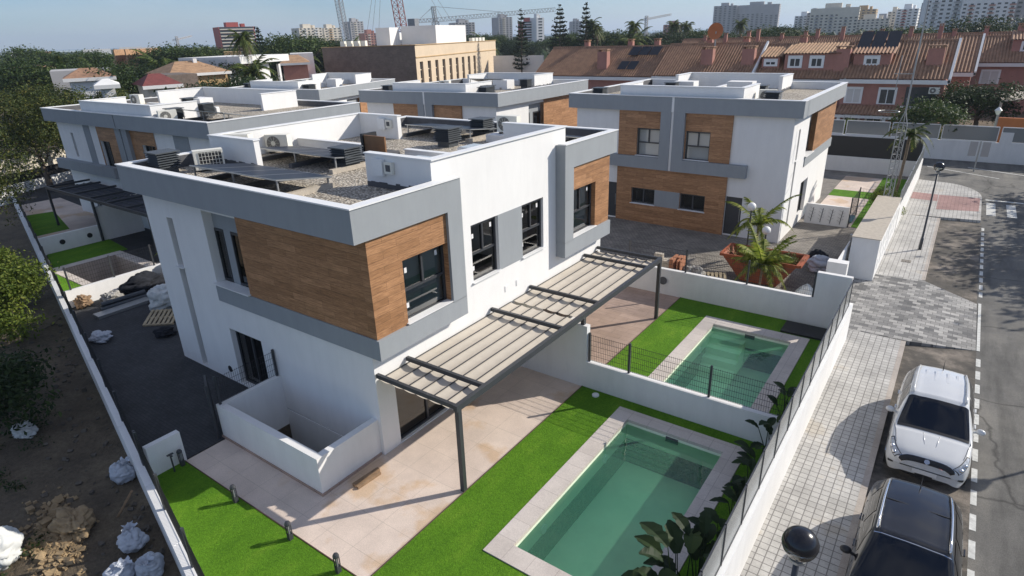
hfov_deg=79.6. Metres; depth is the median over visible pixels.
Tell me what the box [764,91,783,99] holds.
roof vent
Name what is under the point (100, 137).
villa
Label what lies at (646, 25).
tower crane
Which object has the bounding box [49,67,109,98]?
house
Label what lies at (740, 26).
palm tree
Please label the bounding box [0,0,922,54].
sky
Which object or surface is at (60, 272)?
swimming pool
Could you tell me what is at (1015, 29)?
broadleaf tree
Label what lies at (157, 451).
garden wall
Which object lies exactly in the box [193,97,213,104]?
roof box
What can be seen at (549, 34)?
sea
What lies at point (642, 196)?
window
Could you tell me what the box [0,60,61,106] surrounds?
broadleaf tree
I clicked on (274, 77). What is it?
broadleaf tree
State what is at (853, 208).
fence
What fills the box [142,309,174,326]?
pallet
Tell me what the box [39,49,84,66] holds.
stone pine
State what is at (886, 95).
window
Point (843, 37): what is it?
terraced house row
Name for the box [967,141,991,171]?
road sign
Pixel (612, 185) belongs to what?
door
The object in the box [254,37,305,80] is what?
broadleaf tree
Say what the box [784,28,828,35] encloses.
stone pine
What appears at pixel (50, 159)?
garden wall
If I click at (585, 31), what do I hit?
araucaria
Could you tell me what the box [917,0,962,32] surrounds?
apartment tower
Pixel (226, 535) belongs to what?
lawn
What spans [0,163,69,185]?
screen fence
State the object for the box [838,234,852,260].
sliding gate
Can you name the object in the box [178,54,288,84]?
modern house
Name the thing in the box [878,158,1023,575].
road
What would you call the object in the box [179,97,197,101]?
roof vent
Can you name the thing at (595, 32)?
palm tree
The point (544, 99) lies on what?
villa
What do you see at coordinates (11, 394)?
bush
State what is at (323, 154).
solar array
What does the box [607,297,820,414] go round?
lawn
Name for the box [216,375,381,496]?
light well
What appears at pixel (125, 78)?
broadleaf tree
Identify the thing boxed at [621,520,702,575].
strelitzia
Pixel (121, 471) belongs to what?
rubble sack
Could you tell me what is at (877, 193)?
bush
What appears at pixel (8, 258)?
bush
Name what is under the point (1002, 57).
terraced house row
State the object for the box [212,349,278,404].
fence
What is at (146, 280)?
tarpaulin heap
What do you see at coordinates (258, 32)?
araucaria
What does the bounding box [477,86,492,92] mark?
roof vent
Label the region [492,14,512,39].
apartment tower
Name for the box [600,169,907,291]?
block paving
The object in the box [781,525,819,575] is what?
street lamp
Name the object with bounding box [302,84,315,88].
roof vent
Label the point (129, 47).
house
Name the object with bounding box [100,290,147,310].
plastic pipes
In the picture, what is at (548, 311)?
glazed door
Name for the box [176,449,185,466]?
garden light
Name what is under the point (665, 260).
block pile
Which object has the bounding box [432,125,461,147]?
roof vent
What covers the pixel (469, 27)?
apartment tower
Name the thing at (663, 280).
wall vent
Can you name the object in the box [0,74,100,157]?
broadleaf tree
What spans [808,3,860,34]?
apartment tower
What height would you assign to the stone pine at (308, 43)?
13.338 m
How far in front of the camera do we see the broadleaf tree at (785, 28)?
139.26 m
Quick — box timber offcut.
[352,467,380,488]
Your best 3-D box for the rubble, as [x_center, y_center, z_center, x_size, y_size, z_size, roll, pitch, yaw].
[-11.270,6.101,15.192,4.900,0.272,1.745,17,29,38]
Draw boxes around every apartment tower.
[213,22,255,50]
[291,24,322,39]
[322,24,341,42]
[344,18,363,43]
[359,30,376,44]
[449,19,474,36]
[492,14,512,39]
[518,18,531,41]
[530,14,543,41]
[569,18,581,36]
[663,21,682,37]
[713,3,737,33]
[735,1,780,33]
[794,11,808,33]
[805,8,817,27]
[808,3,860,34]
[856,14,890,31]
[859,5,877,18]
[887,7,899,29]
[893,4,920,29]
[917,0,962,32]
[957,0,1017,32]
[1011,0,1023,27]
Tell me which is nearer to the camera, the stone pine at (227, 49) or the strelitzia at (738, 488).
the strelitzia at (738, 488)
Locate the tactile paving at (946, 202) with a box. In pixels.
[911,192,979,211]
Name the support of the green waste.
in the skip
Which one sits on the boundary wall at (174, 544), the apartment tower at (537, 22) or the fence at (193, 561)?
the fence at (193, 561)
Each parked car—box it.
[840,476,964,575]
[883,363,985,487]
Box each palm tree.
[40,56,84,68]
[129,49,174,74]
[223,50,279,83]
[225,29,260,65]
[311,47,320,73]
[314,45,332,72]
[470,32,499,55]
[580,17,601,39]
[588,23,601,45]
[592,26,604,45]
[606,27,643,45]
[613,26,652,45]
[624,19,644,42]
[666,19,682,42]
[680,21,694,36]
[725,194,801,244]
[730,221,796,289]
[732,18,749,34]
[882,119,942,193]
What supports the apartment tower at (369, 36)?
on the ground at (36, 468)
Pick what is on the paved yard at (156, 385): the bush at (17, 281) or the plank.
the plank
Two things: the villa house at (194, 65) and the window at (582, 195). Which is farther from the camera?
the villa house at (194, 65)
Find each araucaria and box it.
[253,27,277,80]
[513,9,530,72]
[547,4,572,54]
[576,2,595,45]
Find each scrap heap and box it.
[152,326,176,337]
[683,265,706,275]
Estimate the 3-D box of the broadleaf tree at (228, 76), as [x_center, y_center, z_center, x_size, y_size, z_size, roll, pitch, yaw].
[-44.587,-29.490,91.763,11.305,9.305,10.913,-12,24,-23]
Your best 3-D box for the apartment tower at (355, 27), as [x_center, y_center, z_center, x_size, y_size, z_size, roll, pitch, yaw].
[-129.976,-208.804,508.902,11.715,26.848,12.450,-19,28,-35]
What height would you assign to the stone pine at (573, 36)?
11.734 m
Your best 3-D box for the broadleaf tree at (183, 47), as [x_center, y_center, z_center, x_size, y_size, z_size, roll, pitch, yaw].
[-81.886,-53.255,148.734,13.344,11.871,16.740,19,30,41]
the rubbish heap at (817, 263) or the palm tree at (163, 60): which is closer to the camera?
the rubbish heap at (817, 263)
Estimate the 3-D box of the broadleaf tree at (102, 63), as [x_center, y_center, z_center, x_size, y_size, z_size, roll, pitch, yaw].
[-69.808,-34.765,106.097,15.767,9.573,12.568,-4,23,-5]
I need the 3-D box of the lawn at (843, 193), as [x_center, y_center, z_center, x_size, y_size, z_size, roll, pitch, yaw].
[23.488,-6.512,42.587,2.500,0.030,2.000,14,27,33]
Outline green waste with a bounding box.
[727,242,805,264]
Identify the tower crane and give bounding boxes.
[172,35,191,45]
[334,0,349,40]
[367,0,451,44]
[407,6,555,25]
[643,14,670,35]
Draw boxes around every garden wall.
[0,148,65,175]
[0,170,72,205]
[38,205,144,254]
[65,263,161,307]
[142,430,186,475]
[493,55,543,72]
[521,322,777,444]
[629,266,853,328]
[716,303,852,575]
[804,202,849,227]
[825,155,916,176]
[832,119,1023,164]
[894,159,922,230]
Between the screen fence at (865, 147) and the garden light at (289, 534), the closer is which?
the garden light at (289, 534)
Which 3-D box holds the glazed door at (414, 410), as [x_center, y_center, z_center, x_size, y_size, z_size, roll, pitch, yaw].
[-2.387,2.626,18.412,0.600,2.210,3.670,14,27,33]
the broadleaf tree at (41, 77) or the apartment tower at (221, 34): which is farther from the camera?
the apartment tower at (221, 34)
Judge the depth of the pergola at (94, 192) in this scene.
36.44 m
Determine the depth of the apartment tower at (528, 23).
442.49 m
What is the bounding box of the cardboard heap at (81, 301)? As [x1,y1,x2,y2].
[73,294,93,309]
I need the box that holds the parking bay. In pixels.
[856,220,980,575]
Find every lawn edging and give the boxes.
[184,460,356,575]
[371,386,581,575]
[606,297,680,363]
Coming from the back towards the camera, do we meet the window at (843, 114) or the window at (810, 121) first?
the window at (843, 114)
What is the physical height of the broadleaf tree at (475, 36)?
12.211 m
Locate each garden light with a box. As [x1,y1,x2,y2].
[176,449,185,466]
[229,484,238,503]
[284,520,293,540]
[332,552,341,573]
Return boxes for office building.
[321,25,495,82]
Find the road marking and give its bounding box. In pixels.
[928,166,1023,575]
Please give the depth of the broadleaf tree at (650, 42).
151.42 m
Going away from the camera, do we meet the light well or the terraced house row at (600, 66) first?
the light well
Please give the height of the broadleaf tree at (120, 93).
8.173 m
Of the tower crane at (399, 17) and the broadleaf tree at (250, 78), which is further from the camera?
the tower crane at (399, 17)
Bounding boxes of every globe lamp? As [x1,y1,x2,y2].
[746,202,755,244]
[762,226,770,238]
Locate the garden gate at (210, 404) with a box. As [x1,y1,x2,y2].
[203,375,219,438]
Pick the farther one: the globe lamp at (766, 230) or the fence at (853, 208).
the fence at (853, 208)
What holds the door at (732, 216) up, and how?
in the villa at (694, 158)
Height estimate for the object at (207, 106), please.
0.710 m
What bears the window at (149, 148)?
in the villa at (100, 137)
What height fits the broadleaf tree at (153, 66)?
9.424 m
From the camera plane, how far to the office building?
117.41 m
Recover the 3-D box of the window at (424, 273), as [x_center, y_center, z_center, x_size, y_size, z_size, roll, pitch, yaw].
[-2.509,-0.223,16.554,0.850,1.740,1.820,14,27,33]
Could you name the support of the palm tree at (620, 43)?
on the ground at (36, 468)
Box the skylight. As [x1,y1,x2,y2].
[457,143,481,150]
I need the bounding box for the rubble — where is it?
[10,486,99,575]
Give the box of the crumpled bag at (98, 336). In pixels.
[88,330,112,342]
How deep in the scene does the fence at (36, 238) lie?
33.78 m
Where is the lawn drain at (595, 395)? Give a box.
[592,392,598,397]
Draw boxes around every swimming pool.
[52,251,156,285]
[483,406,746,575]
[648,316,809,412]
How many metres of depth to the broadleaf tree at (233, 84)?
68.54 m
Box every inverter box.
[371,158,394,176]
[377,118,392,129]
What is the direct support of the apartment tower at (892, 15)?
on the ground at (36, 468)
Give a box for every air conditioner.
[129,94,144,103]
[156,109,177,118]
[191,147,224,171]
[224,133,252,137]
[264,133,292,152]
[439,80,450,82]
[496,115,520,133]
[758,89,777,98]
[928,87,939,94]
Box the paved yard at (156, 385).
[17,179,298,458]
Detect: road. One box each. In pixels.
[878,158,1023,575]
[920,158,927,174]
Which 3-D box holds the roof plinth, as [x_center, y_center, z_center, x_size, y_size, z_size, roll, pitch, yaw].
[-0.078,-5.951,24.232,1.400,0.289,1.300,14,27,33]
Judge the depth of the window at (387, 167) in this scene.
16.77 m
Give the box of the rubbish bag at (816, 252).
[809,249,828,257]
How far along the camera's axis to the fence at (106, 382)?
19.71 m
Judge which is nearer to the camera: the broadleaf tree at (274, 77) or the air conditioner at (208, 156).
the air conditioner at (208, 156)
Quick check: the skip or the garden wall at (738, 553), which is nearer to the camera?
the garden wall at (738, 553)
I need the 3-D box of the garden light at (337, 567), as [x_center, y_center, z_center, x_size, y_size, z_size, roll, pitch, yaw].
[-3.715,5.830,13.040,0.144,0.515,0.137,14,27,33]
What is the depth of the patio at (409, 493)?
15.95 m
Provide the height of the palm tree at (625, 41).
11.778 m
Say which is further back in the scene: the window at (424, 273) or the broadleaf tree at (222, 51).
the broadleaf tree at (222, 51)
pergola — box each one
[45,179,159,260]
[376,246,662,491]
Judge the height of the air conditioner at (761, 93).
0.680 m
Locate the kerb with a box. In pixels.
[836,218,940,575]
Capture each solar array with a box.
[180,109,248,121]
[189,163,334,195]
[260,146,365,173]
[403,123,496,142]
[469,78,514,89]
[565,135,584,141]
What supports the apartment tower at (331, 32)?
on the ground at (36, 468)
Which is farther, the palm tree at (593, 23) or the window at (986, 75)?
the palm tree at (593, 23)
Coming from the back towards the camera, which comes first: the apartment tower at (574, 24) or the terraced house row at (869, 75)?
the apartment tower at (574, 24)
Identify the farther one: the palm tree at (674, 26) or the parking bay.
the palm tree at (674, 26)
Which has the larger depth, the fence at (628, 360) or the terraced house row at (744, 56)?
the terraced house row at (744, 56)
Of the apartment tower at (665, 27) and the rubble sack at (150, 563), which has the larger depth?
the apartment tower at (665, 27)
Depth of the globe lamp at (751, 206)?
29.50 m
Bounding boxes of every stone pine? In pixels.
[0,44,60,60]
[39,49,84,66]
[70,48,114,66]
[139,41,226,60]
[197,45,237,56]
[255,29,336,55]
[482,32,508,47]
[533,36,551,52]
[545,31,584,50]
[584,27,639,45]
[745,24,787,36]
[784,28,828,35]
[846,29,882,34]
[879,22,948,33]
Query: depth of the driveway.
24.73 m
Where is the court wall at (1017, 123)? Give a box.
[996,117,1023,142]
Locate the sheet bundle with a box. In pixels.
[99,290,123,301]
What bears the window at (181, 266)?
in the villa at (344, 291)
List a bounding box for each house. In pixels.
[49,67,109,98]
[63,67,116,98]
[83,49,111,55]
[93,78,120,97]
[113,48,160,69]
[119,47,139,48]
[132,73,183,97]
[147,58,231,86]
[161,72,198,88]
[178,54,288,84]
[224,51,241,55]
[279,55,309,80]
[290,52,315,77]
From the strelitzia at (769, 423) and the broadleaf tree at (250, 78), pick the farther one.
the broadleaf tree at (250, 78)
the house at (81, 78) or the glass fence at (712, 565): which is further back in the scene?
the house at (81, 78)
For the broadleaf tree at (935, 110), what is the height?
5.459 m
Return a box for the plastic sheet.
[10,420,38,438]
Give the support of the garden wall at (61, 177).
on the paved yard at (156, 385)
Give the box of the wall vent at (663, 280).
[660,277,666,283]
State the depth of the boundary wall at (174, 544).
17.31 m
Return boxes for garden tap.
[166,452,175,471]
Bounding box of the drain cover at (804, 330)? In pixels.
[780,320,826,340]
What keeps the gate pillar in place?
on the block paving at (832, 242)
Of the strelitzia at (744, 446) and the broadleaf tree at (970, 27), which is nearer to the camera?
the strelitzia at (744, 446)
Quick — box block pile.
[652,252,668,267]
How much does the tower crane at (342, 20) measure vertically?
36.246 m
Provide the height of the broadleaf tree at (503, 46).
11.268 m
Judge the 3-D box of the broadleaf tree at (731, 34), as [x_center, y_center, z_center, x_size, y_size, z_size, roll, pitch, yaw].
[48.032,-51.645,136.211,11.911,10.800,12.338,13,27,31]
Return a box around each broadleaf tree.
[0,53,55,84]
[0,56,50,92]
[0,58,44,122]
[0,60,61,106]
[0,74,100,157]
[0,84,80,187]
[0,123,47,225]
[9,56,90,95]
[12,51,55,65]
[46,87,134,142]
[50,56,100,78]
[78,56,143,98]
[87,58,146,74]
[114,59,152,78]
[121,48,169,71]
[144,56,185,72]
[166,43,201,55]
[175,56,246,83]
[177,76,234,88]
[199,74,251,87]
[212,49,243,55]
[218,48,283,80]
[227,73,266,86]
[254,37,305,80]
[308,37,353,72]
[466,33,501,55]
[495,33,526,55]
[500,38,531,55]
[525,40,545,54]
[558,35,599,46]
[620,30,670,44]
[647,30,672,44]
[662,28,707,43]
[678,28,708,42]
[703,30,743,37]
[737,25,809,36]
[771,22,813,34]
[872,25,927,33]
[875,94,974,137]
[927,83,990,123]
[935,12,1022,32]
[938,76,1023,126]
[1012,18,1023,30]
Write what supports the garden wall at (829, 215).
on the block paving at (832, 242)
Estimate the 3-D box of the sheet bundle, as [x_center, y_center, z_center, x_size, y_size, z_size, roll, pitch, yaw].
[-17.818,0.383,27.373,0.822,0.499,0.882,14,27,33]
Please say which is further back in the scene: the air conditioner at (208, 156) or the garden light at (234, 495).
the air conditioner at (208, 156)
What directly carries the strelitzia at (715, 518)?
on the lawn at (226, 535)
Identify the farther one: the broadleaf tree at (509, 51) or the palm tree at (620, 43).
the broadleaf tree at (509, 51)
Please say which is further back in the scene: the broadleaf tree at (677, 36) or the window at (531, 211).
the broadleaf tree at (677, 36)
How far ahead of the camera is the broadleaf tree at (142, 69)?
104.70 m
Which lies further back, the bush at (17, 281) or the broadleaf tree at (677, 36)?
the broadleaf tree at (677, 36)
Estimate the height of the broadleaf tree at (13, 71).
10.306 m
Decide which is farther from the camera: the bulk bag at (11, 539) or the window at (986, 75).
the window at (986, 75)
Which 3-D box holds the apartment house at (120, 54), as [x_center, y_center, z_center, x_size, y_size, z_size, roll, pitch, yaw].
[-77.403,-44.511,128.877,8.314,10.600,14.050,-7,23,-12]
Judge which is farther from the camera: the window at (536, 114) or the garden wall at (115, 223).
the window at (536, 114)
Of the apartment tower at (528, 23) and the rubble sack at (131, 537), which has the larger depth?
the apartment tower at (528, 23)
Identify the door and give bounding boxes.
[235,331,267,384]
[395,387,445,438]
[543,309,572,317]
[608,181,616,215]
[723,196,742,234]
[797,181,803,211]
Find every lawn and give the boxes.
[27,212,68,235]
[47,239,126,290]
[157,386,764,575]
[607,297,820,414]
[829,189,872,198]
[851,178,906,227]
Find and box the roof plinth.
[486,132,502,141]
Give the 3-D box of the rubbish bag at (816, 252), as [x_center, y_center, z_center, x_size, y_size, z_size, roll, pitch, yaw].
[15.110,-1.567,30.341,0.900,0.746,0.817,14,27,33]
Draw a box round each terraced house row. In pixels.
[535,38,669,88]
[651,36,768,78]
[682,23,1023,92]
[755,35,853,118]
[835,30,961,136]
[944,33,985,122]
[963,25,1023,113]
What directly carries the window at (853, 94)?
in the terraced house row at (869, 75)
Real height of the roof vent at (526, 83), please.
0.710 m
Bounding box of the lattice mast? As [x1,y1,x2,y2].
[878,0,929,196]
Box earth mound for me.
[47,504,95,541]
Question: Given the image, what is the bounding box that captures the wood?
[0,27,908,63]
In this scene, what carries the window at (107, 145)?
in the villa at (100, 137)
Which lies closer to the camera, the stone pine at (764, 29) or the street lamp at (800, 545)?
the street lamp at (800, 545)
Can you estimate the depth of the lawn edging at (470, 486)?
15.38 m
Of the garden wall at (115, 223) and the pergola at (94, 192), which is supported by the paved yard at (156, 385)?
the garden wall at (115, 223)
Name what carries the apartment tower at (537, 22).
on the ground at (36, 468)
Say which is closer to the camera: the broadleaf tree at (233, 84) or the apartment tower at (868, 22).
the broadleaf tree at (233, 84)
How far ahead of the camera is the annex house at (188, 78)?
78.18 m
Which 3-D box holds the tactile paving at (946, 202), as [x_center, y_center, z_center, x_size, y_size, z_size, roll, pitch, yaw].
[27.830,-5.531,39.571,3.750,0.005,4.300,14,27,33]
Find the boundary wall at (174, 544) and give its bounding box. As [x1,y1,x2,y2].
[11,192,196,575]
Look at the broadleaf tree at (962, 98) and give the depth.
59.17 m
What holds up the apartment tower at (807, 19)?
on the ground at (36, 468)
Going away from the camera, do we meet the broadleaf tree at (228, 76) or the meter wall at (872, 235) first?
the meter wall at (872, 235)
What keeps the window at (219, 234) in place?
in the villa at (344, 291)
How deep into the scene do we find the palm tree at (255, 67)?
84.93 m
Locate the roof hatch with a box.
[360,131,399,153]
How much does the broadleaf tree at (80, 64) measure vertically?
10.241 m
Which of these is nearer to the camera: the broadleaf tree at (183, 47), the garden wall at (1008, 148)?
the garden wall at (1008, 148)
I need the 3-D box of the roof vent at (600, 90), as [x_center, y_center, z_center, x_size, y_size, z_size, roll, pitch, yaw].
[5.419,-11.986,37.849,0.800,0.710,0.800,14,27,33]
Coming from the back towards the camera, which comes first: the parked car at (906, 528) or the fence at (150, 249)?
the fence at (150, 249)
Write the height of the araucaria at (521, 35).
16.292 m
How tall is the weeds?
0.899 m
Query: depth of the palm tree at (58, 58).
90.65 m
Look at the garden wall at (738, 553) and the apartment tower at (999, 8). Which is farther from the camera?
the apartment tower at (999, 8)
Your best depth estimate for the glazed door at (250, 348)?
19.94 m
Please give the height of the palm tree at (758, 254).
3.000 m
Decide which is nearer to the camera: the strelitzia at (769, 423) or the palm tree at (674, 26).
the strelitzia at (769, 423)
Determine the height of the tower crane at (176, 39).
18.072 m
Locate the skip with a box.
[720,243,809,286]
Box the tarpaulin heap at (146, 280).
[118,270,164,294]
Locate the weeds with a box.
[0,328,57,575]
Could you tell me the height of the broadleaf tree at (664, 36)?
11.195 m
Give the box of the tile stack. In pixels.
[669,254,685,270]
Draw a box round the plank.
[93,297,149,319]
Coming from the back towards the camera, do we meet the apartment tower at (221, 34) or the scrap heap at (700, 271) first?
the apartment tower at (221, 34)
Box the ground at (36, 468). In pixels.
[0,72,1023,575]
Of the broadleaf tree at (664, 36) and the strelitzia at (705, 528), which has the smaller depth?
the strelitzia at (705, 528)
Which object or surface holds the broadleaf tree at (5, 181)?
on the ground at (36, 468)
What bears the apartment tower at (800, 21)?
on the ground at (36, 468)
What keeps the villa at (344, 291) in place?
on the paved yard at (156, 385)
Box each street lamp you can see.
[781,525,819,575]
[918,162,944,249]
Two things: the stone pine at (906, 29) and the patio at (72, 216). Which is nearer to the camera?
the patio at (72, 216)
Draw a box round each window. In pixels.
[103,141,115,166]
[145,145,155,150]
[175,264,184,268]
[214,227,233,280]
[230,232,248,286]
[385,165,389,171]
[402,244,453,324]
[470,216,501,283]
[522,198,545,258]
[533,110,540,123]
[573,183,596,237]
[629,187,654,205]
[636,128,659,156]
[677,193,704,212]
[682,131,710,161]
[806,121,810,149]
[842,114,859,119]
[843,87,863,103]
[864,115,882,121]
[876,87,897,104]
[978,69,1000,83]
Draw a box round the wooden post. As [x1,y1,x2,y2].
[116,490,132,516]
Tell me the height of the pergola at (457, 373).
2.540 m
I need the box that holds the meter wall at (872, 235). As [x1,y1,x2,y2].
[847,195,901,280]
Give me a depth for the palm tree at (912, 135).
38.68 m
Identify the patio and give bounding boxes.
[15,198,96,237]
[186,366,580,575]
[586,286,679,363]
[820,176,881,226]
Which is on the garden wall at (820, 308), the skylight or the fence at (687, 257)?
the fence at (687, 257)
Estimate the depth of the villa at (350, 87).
50.44 m
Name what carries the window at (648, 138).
in the villa at (694, 158)
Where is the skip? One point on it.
(729, 255)
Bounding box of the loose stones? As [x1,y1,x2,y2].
[0,317,164,574]
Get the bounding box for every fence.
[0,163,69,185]
[11,186,53,278]
[48,261,141,462]
[63,244,157,289]
[132,432,204,575]
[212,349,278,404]
[588,332,795,415]
[629,240,817,296]
[698,280,853,575]
[827,135,923,160]
[847,187,882,226]
[900,146,924,203]
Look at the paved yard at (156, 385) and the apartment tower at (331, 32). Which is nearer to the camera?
the paved yard at (156, 385)
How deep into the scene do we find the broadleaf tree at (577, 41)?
138.31 m
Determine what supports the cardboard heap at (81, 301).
on the paved yard at (156, 385)
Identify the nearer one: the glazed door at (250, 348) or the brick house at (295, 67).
the glazed door at (250, 348)
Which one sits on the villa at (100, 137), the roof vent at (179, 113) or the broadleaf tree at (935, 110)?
the roof vent at (179, 113)
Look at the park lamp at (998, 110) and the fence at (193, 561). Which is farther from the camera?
the park lamp at (998, 110)
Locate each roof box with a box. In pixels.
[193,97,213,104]
[326,78,341,86]
[493,79,513,89]
[674,80,698,85]
[727,80,756,86]
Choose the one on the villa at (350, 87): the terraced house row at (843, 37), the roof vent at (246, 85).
the roof vent at (246, 85)
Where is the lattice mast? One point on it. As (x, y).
(898, 147)
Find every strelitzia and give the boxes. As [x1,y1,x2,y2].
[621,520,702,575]
[643,510,716,575]
[687,507,726,557]
[709,476,747,513]
[724,456,755,499]
[732,440,765,465]
[745,415,781,449]
[768,381,796,414]
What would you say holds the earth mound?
on the ground at (36, 468)
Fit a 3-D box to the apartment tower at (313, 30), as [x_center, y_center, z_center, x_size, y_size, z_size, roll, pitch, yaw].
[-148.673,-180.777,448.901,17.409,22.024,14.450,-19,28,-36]
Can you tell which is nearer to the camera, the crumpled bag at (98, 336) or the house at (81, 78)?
the crumpled bag at (98, 336)
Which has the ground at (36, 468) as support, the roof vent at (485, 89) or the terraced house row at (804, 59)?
the terraced house row at (804, 59)
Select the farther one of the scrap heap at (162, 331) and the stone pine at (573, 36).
the stone pine at (573, 36)
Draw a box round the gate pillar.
[826,258,848,274]
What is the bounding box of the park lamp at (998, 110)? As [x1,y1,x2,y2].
[994,107,1002,126]
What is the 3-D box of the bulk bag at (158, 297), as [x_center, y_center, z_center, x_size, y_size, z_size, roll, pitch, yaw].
[-14.808,0.339,26.388,1.515,1.155,1.420,0,23,4]
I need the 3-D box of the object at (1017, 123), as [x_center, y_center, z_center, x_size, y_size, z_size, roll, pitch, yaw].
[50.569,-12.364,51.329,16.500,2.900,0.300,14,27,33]
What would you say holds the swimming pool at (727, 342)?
in the ground at (36, 468)
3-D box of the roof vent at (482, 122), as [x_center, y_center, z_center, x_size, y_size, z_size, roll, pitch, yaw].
[-1.254,-6.736,25.673,0.800,0.710,0.800,14,27,33]
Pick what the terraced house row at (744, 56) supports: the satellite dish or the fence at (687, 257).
the satellite dish
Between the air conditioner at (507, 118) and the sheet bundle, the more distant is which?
the sheet bundle
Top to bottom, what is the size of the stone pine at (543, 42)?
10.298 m
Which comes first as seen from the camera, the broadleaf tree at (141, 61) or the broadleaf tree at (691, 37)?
the broadleaf tree at (141, 61)
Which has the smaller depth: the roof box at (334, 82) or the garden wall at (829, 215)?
the garden wall at (829, 215)
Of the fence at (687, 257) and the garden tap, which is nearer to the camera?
the garden tap
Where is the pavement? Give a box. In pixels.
[740,179,981,575]
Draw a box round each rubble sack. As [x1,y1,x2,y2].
[102,556,135,575]
[109,456,135,484]
[116,521,149,553]
[134,551,164,575]
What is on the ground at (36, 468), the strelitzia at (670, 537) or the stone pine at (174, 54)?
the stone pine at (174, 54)
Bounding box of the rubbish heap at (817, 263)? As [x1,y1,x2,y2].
[806,255,828,272]
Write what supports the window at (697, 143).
in the villa at (694, 158)
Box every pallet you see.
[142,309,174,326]
[704,272,725,278]
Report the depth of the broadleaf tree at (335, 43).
138.59 m
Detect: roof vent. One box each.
[143,148,181,171]
[162,107,185,118]
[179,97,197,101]
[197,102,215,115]
[242,83,250,87]
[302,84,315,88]
[327,144,363,166]
[381,85,392,90]
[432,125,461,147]
[468,116,494,135]
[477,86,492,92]
[481,85,495,92]
[518,79,532,88]
[592,87,608,93]
[664,82,679,85]
[758,84,768,97]
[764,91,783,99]
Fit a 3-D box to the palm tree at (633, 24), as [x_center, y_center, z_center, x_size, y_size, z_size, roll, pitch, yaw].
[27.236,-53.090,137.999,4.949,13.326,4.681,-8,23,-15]
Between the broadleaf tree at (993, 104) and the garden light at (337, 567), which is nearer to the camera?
the garden light at (337, 567)
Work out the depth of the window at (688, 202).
35.71 m
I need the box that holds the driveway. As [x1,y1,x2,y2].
[847,274,976,350]
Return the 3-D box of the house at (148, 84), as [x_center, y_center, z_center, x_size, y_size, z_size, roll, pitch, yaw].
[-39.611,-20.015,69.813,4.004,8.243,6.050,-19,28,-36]
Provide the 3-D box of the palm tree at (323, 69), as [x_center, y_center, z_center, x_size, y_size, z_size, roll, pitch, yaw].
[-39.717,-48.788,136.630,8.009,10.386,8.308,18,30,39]
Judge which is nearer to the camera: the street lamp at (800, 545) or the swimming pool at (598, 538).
the street lamp at (800, 545)
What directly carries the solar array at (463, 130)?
on the villa at (344, 291)
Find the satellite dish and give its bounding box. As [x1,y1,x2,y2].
[708,23,722,45]
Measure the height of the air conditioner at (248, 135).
0.680 m
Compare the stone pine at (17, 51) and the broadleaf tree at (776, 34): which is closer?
the broadleaf tree at (776, 34)
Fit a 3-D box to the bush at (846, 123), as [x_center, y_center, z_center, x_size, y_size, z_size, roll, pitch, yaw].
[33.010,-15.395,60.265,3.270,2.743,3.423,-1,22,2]
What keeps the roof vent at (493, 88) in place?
on the villa at (544, 99)
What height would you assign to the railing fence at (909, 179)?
1.000 m
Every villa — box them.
[40,87,359,228]
[114,112,618,454]
[227,73,394,112]
[358,72,588,125]
[568,72,847,242]
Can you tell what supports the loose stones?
on the ground at (36, 468)
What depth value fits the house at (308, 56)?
112.19 m
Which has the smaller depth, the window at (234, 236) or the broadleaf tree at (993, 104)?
the window at (234, 236)
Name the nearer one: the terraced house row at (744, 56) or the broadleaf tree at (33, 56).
the terraced house row at (744, 56)
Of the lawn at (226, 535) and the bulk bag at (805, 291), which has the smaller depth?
the lawn at (226, 535)
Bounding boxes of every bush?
[0,243,48,306]
[0,254,60,347]
[0,340,66,407]
[0,351,64,447]
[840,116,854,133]
[865,184,906,214]
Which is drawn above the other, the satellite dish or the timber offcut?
the satellite dish
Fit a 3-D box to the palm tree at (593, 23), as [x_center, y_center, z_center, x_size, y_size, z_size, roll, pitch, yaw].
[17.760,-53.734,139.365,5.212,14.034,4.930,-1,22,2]
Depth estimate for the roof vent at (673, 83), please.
39.61 m
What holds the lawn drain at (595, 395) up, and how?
on the lawn at (226, 535)
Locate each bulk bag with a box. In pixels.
[0,525,23,571]
[147,283,171,310]
[795,284,812,295]
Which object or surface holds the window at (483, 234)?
in the villa at (344, 291)
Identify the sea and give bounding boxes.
[1,26,793,51]
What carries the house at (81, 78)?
on the ground at (36, 468)
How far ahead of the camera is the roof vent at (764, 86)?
35.61 m
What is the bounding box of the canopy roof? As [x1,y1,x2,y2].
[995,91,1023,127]
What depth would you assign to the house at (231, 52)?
137.66 m
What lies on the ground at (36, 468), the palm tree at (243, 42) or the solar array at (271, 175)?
the palm tree at (243, 42)
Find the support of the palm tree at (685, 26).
on the ground at (36, 468)
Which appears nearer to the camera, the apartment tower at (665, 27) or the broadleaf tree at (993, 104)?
the broadleaf tree at (993, 104)
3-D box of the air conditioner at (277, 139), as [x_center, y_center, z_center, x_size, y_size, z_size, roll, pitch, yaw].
[-8.764,-5.438,23.102,0.900,0.680,0.403,2,23,10]

